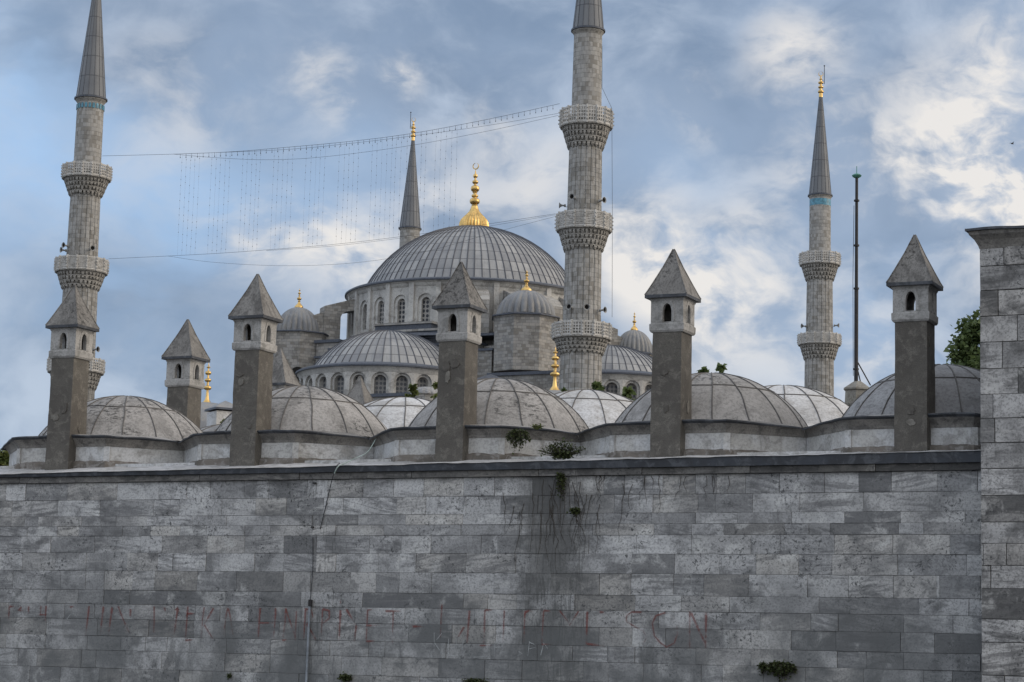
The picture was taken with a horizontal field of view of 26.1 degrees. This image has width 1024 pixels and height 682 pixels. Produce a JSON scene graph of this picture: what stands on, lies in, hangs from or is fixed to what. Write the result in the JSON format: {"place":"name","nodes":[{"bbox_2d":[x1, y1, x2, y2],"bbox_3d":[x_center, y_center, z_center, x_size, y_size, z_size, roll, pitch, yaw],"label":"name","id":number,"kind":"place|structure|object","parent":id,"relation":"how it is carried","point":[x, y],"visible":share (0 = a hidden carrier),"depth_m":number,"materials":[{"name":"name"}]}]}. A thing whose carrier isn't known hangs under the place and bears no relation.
{"place":"outdoors","nodes":[
{"label":"outdoors","id":0,"kind":"place"},
{"bbox_2d":[204,401,232,425],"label":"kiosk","id":1,"kind":"object","parent":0,"point":[218,413],"visible":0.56,"depth_m":78.39,"materials":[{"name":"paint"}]},
{"bbox_2d":[0,0,1023,448],"label":"sky","id":2,"kind":"structure","parent":0,"point":[707,154],"materials":[{"name":"blue"}]},
{"label":"ground","id":3,"kind":"structure","parent":0,"visible":0},
{"bbox_2d":[0,449,9,465],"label":"tree","id":4,"kind":"object","parent":3,"relation":"on","point":[4,457],"visible":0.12,"depth_m":65.95,"materials":[{"name":"green plant"}]},
{"bbox_2d":[46,0,112,400],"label":"minaret","id":5,"kind":"object","parent":3,"relation":"on","point":[81,265],"visible":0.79,"depth_m":220.02,"materials":[{"name":"stone"}]},
{"bbox_2d":[200,363,217,427],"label":"finial","id":6,"kind":"object","parent":3,"relation":"on","point":[206,403],"visible":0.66,"depth_m":134.43,"materials":[{"name":"metal"}]},
{"bbox_2d":[398,112,421,247],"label":"minaret","id":7,"kind":"object","parent":3,"relation":"on","point":[410,216],"visible":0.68,"depth_m":297.08,"materials":[{"name":"stone"}]},
{"bbox_2d":[405,383,419,397],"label":"tree","id":8,"kind":"object","parent":3,"relation":"on","point":[413,390],"visible":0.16,"depth_m":80.55,"materials":[{"name":"green plant"}]},
{"bbox_2d":[410,387,437,400],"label":"cupola","id":9,"kind":"object","parent":3,"relation":"on","point":[427,393],"visible":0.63,"depth_m":120.13,"materials":[{"name":"stone"}]},
{"bbox_2d":[430,381,437,398],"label":"tree","id":10,"kind":"object","parent":3,"relation":"on","point":[435,385],"visible":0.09,"depth_m":82.55,"materials":[{"name":"green plant"}]},
{"bbox_2d":[273,163,651,399],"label":"mosque","id":11,"kind":"structure","parent":3,"relation":"on","point":[388,347],"depth_m":221.12,"materials":[{"name":"grey stone"}]},
{"bbox_2d":[0,234,981,681],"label":"madrasa","id":12,"kind":"structure","parent":3,"relation":"on","point":[818,536],"depth_m":45.94,"materials":[{"name":"stone"}]},
{"bbox_2d":[305,599,311,681],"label":"drain pipe","id":13,"kind":"object","parent":12,"relation":"attached to","point":[308,634],"visible":1,"depth_m":46.94,"materials":[{"name":"metal"}]},
{"bbox_2d":[310,537,312,599],"bbox_3d":[-4.264,4.853,47.191,0.046,1.329,0.025,-2,-9,25],"label":"cable","id":14,"kind":"object","parent":12,"relation":"attached to","point":[312,574],"visible":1,"depth_m":47.16,"materials":[{"name":"black metal"}]},
{"bbox_2d":[320,463,339,528],"bbox_3d":[-3.859,3.307,47.234,0.500,1.419,0.191,-8,-13,49],"label":"cable","id":15,"kind":"object","parent":12,"relation":"hanging from","point":[328,494],"visible":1,"depth_m":47.25,"materials":[{"name":"black metal"}]},
{"bbox_2d":[337,671,351,681],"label":"wall plant","id":16,"kind":"object","parent":12,"relation":"attached to","point":[344,677],"depth_m":46.42,"materials":[{"name":"green plant"}]},
{"bbox_2d":[334,437,376,473],"bbox_3d":[-3.274,2.438,47.911,0.288,1.028,1.841,-2,-9,25],"label":"cable","id":17,"kind":"object","parent":12,"relation":"attached to","point":[356,457],"visible":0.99,"depth_m":47.77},
{"bbox_2d":[461,678,487,681],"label":"wall plant","id":18,"kind":"object","parent":12,"relation":"attached to","point":[473,680],"depth_m":45.14,"materials":[{"name":"green plant"}]},
{"bbox_2d":[505,428,530,454],"bbox_3d":[0.112,2.096,46.160,0.621,0.558,0.283,-2,-9,25],"label":"wall plant","id":19,"kind":"object","parent":12,"relation":"attached to","point":[519,435],"depth_m":46.14,"materials":[{"name":"green plant"}]},
{"bbox_2d":[530,423,542,429],"bbox_3d":[0.540,1.792,46.273,0.322,0.154,0.162,-2,-9,25],"label":"wall plant","id":20,"kind":"object","parent":12,"relation":"attached to","point":[537,426],"depth_m":46.25,"materials":[{"name":"green plant"}]},
{"bbox_2d":[548,347,560,393],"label":"finial","id":21,"kind":"object","parent":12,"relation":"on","point":[554,388],"visible":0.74,"depth_m":151.16,"materials":[{"name":"metal"}]},
{"bbox_2d":[555,472,566,500],"bbox_3d":[0.982,2.967,44.968,0.212,0.647,0.240,6,-10,-30],"label":"wall plant","id":22,"kind":"object","parent":12,"relation":"attached to","point":[560,477],"depth_m":44.96,"materials":[{"name":"green plant"}]},
{"bbox_2d":[538,437,585,459],"bbox_3d":[0.985,2.207,45.438,1.094,0.505,0.512,-2,-9,25],"label":"wall plant","id":23,"kind":"object","parent":12,"relation":"attached to","point":[564,454],"depth_m":45.51,"materials":[{"name":"green plant"}]},
{"bbox_2d":[566,507,580,516],"bbox_3d":[1.270,3.478,44.781,0.313,0.240,0.190,-4,-10,32],"label":"wall plant","id":24,"kind":"object","parent":12,"relation":"attached to","point":[575,510],"depth_m":44.76,"materials":[{"name":"green plant"}]},
{"bbox_2d":[503,476,729,567],"bbox_3d":[2.025,3.684,44.444,4.934,1.967,0.012,-2,-9,25],"label":"dead creeper","id":25,"kind":"object","parent":12,"relation":"attached to","point":[551,513],"visible":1,"depth_m":44.88,"materials":[{"name":"brown plant"}]},
{"bbox_2d":[756,661,766,676],"bbox_3d":[4.826,6.320,42.663,0.257,0.313,0.162,-2,-9,25],"label":"wall plant","id":26,"kind":"object","parent":12,"relation":"attached to","point":[762,666],"depth_m":42.65,"materials":[{"name":"green plant"}]},
{"bbox_2d":[765,659,792,669],"bbox_3d":[5.113,6.237,42.522,0.602,0.242,0.240,-2,-9,25],"label":"wall plant","id":27,"kind":"object","parent":12,"relation":"attached to","point":[778,664],"depth_m":42.47,"materials":[{"name":"green plant"}]},
{"bbox_2d":[765,660,797,681],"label":"wall plant","id":28,"kind":"object","parent":12,"relation":"attached to","point":[779,670],"depth_m":42.43,"materials":[{"name":"green plant"}]},
{"bbox_2d":[843,381,868,405],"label":"concrete block","id":29,"kind":"structure","parent":12,"relation":"on","point":[854,390],"depth_m":66.26,"materials":[{"name":"white concrete"}]},
{"bbox_2d":[852,166,870,384],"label":"flagpole","id":30,"kind":"object","parent":29,"relation":"on","point":[856,176],"visible":1,"depth_m":66.96,"materials":[{"name":"metal"}]},
{"bbox_2d":[550,0,613,390],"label":"minaret","id":31,"kind":"object","parent":3,"relation":"on","point":[581,334],"visible":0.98,"depth_m":199.53,"materials":[{"name":"stone"}]},
{"bbox_2d":[112,104,557,265],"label":"string lights","id":32,"kind":"object","parent":31,"relation":"hanging from","point":[343,187],"visible":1,"depth_m":210.62,"materials":[{"name":"black metal"}]},
{"bbox_2d":[602,88,612,232],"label":"cable","id":33,"kind":"object","parent":31,"relation":"hanging from","point":[612,205],"visible":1,"depth_m":198.46,"materials":[{"name":"black metal"}]},
{"bbox_2d":[591,381,604,390],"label":"tree","id":34,"kind":"object","parent":3,"relation":"on","point":[595,385],"visible":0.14,"depth_m":88.62,"materials":[{"name":"green plant"}]},
{"bbox_2d":[621,386,636,399],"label":"tree","id":35,"kind":"object","parent":3,"relation":"on","point":[627,392],"visible":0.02,"depth_m":86.59,"materials":[{"name":"green plant"}]},
{"bbox_2d":[697,366,709,372],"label":"tree","id":36,"kind":"object","parent":3,"relation":"on","point":[703,369],"visible":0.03,"depth_m":84.66,"materials":[{"name":"green plant"}]},
{"bbox_2d":[715,362,726,372],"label":"tree","id":37,"kind":"object","parent":3,"relation":"on","point":[720,368],"visible":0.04,"depth_m":83.72,"materials":[{"name":"green plant"}]},
{"bbox_2d":[797,65,841,395],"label":"minaret","id":38,"kind":"object","parent":3,"relation":"on","point":[819,341],"visible":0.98,"depth_m":264.68,"materials":[{"name":"stone"}]},
{"bbox_2d":[943,307,980,369],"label":"tree","id":39,"kind":"object","parent":3,"relation":"on","point":[966,347],"visible":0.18,"depth_m":92.67,"materials":[{"name":"green plant"}]},
{"bbox_2d":[965,225,1023,681],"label":"stone tower","id":40,"kind":"structure","parent":3,"relation":"on","point":[1001,248],"depth_m":40.37,"materials":[{"name":"grey stone"}]}
]}

